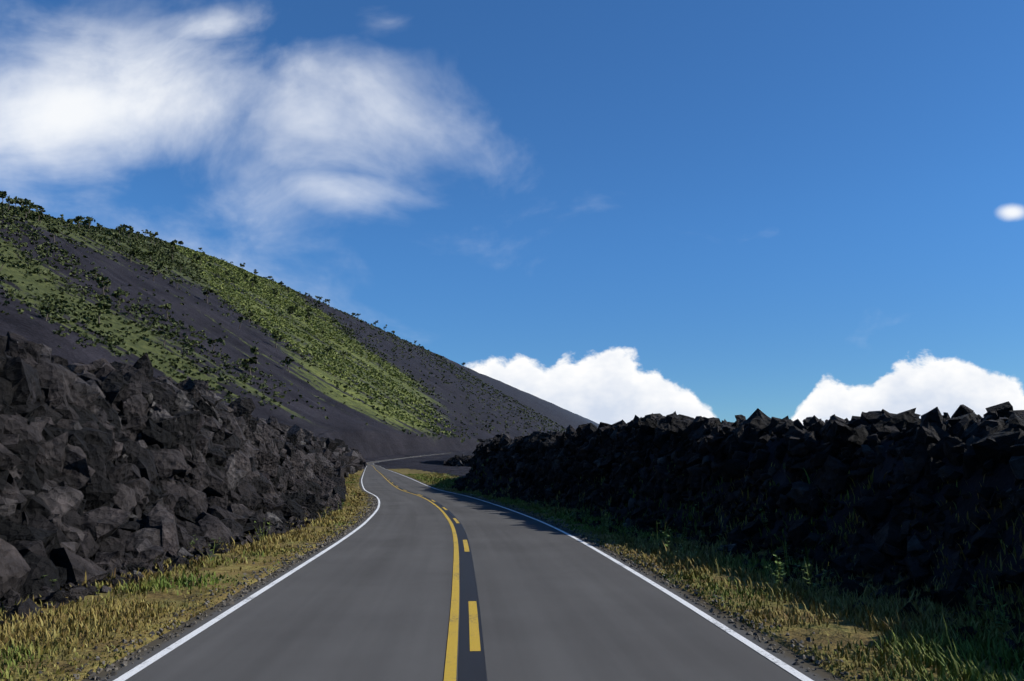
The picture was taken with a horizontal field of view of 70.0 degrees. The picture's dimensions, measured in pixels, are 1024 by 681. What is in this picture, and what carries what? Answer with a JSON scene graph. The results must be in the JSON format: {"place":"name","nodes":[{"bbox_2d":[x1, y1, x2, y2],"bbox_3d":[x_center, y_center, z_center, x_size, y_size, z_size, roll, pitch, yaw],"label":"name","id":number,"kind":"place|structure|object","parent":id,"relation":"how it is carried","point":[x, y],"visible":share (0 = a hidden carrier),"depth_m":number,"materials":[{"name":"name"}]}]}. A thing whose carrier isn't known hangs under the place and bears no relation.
{"place":"outdoors","nodes":[
{"label":"outdoors","id":0,"kind":"place"},
{"bbox_2d":[81,452,844,680],"bbox_3d":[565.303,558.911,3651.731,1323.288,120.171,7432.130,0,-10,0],"label":"road asphalt","id":1,"kind":"structure","parent":0,"point":[370,600],"depth_m":9.87,"materials":[{"name":"grey asphalt"}]},
{"bbox_2d":[113,453,442,680],"bbox_3d":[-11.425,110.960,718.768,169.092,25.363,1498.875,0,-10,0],"label":"white road line","id":2,"kind":"object","parent":1,"relation":"on","point":[140,667],"visible":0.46,"depth_m":9.91,"materials":[{"name":"paint"}]},
{"bbox_2d":[374,456,458,680],"bbox_3d":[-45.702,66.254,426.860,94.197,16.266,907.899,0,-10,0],"label":"solid center line","id":3,"kind":"object","parent":1,"relation":"on","point":[451,662],"visible":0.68,"depth_m":9.90,"materials":[{"name":"paint"}]},
{"bbox_2d":[374,467,480,650],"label":"dashed center line","id":4,"kind":"object","parent":1,"relation":"on","point":[474,632],"visible":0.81,"depth_m":9.53,"materials":[{"name":"paint"}]},
{"bbox_2d":[375,468,486,680],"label":"road seal","id":5,"kind":"object","parent":1,"relation":"on","point":[472,665],"visible":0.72,"depth_m":10.18,"materials":[{"name":"black asphalt"}]},
{"bbox_2d":[380,456,812,680],"bbox_3d":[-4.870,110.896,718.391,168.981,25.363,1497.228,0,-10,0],"label":"white road line","id":6,"kind":"object","parent":1,"relation":"on","point":[785,666],"visible":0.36,"depth_m":9.84,"materials":[{"name":"paint"}]},
{"bbox_2d":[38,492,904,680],"bbox_3d":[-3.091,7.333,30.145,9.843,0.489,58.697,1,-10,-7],"label":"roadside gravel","id":7,"kind":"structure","parent":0,"point":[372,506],"depth_m":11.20,"materials":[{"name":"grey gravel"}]},
{"bbox_2d":[0,206,1023,680],"bbox_3d":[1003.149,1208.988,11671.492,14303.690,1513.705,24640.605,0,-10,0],"label":"ground","id":8,"kind":"structure","parent":0,"point":[368,434],"depth_m":490.49,"materials":[{"name":"black soil"}]},
{"bbox_2d":[0,331,340,607],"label":"lava clinker","id":9,"kind":"object","parent":8,"relation":"on","point":[51,529],"visible":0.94,"depth_m":16.55,"materials":[{"name":"black stone"}]},
{"bbox_2d":[0,362,366,626],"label":"lava rocks","id":10,"kind":"object","parent":8,"relation":"on","point":[333,463],"visible":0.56,"depth_m":20.94,"materials":[{"name":"black stone"}]},
{"bbox_2d":[0,198,463,374],"bbox_3d":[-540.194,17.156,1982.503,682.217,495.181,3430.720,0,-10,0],"label":"tree trunks","id":11,"kind":"object","parent":8,"relation":"on","point":[176,288],"visible":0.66,"depth_m":801.91,"materials":[{"name":"brown plant"}]},
{"bbox_2d":[0,190,468,369],"bbox_3d":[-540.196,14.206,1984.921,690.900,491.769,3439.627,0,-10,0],"label":"hill tree crowns","id":12,"kind":"object","parent":11,"relation":"on","point":[99,277],"visible":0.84,"depth_m":826.07,"materials":[{"name":"green plant"}]},
{"bbox_2d":[0,202,566,442],"bbox_3d":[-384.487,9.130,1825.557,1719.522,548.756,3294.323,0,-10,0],"label":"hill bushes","id":13,"kind":"object","parent":8,"relation":"on","point":[132,242],"visible":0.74,"depth_m":616.00,"materials":[{"name":"green plant"}]},
{"bbox_2d":[169,242,455,434],"bbox_3d":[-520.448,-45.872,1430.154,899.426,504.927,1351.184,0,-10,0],"label":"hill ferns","id":14,"kind":"object","parent":8,"relation":"on","point":[255,289],"visible":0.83,"depth_m":1144.06,"materials":[{"name":"green plant"}]},
{"bbox_2d":[0,455,1023,680],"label":"verge grass","id":15,"kind":"structure","parent":8,"relation":"on","point":[919,630],"depth_m":10.09,"materials":[{"name":"green plant"}]},
{"bbox_2d":[44,484,1009,631],"bbox_3d":[-2.024,5.269,21.516,15.968,1.394,36.889,0,-10,0],"label":"weed","id":16,"kind":"object","parent":8,"relation":"on","point":[718,552],"depth_m":15.41,"materials":[{"name":"green plant"}]},
{"bbox_2d":[443,401,1023,670],"bbox_3d":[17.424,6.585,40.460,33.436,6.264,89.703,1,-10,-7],"label":"lava rocks","id":17,"kind":"object","parent":8,"relation":"on","point":[893,538],"visible":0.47,"depth_m":14.63,"materials":[{"name":"black stone"}]},
{"bbox_2d":[488,407,1023,555],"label":"lava clinker","id":18,"kind":"structure","parent":17,"relation":"on","point":[839,432],"depth_m":18.01,"materials":[{"name":"black stone"}]},
{"bbox_2d":[0,0,1023,424],"label":"sky","id":19,"kind":"structure","parent":0,"point":[605,211],"materials":[{"name":"blue"}]}
]}

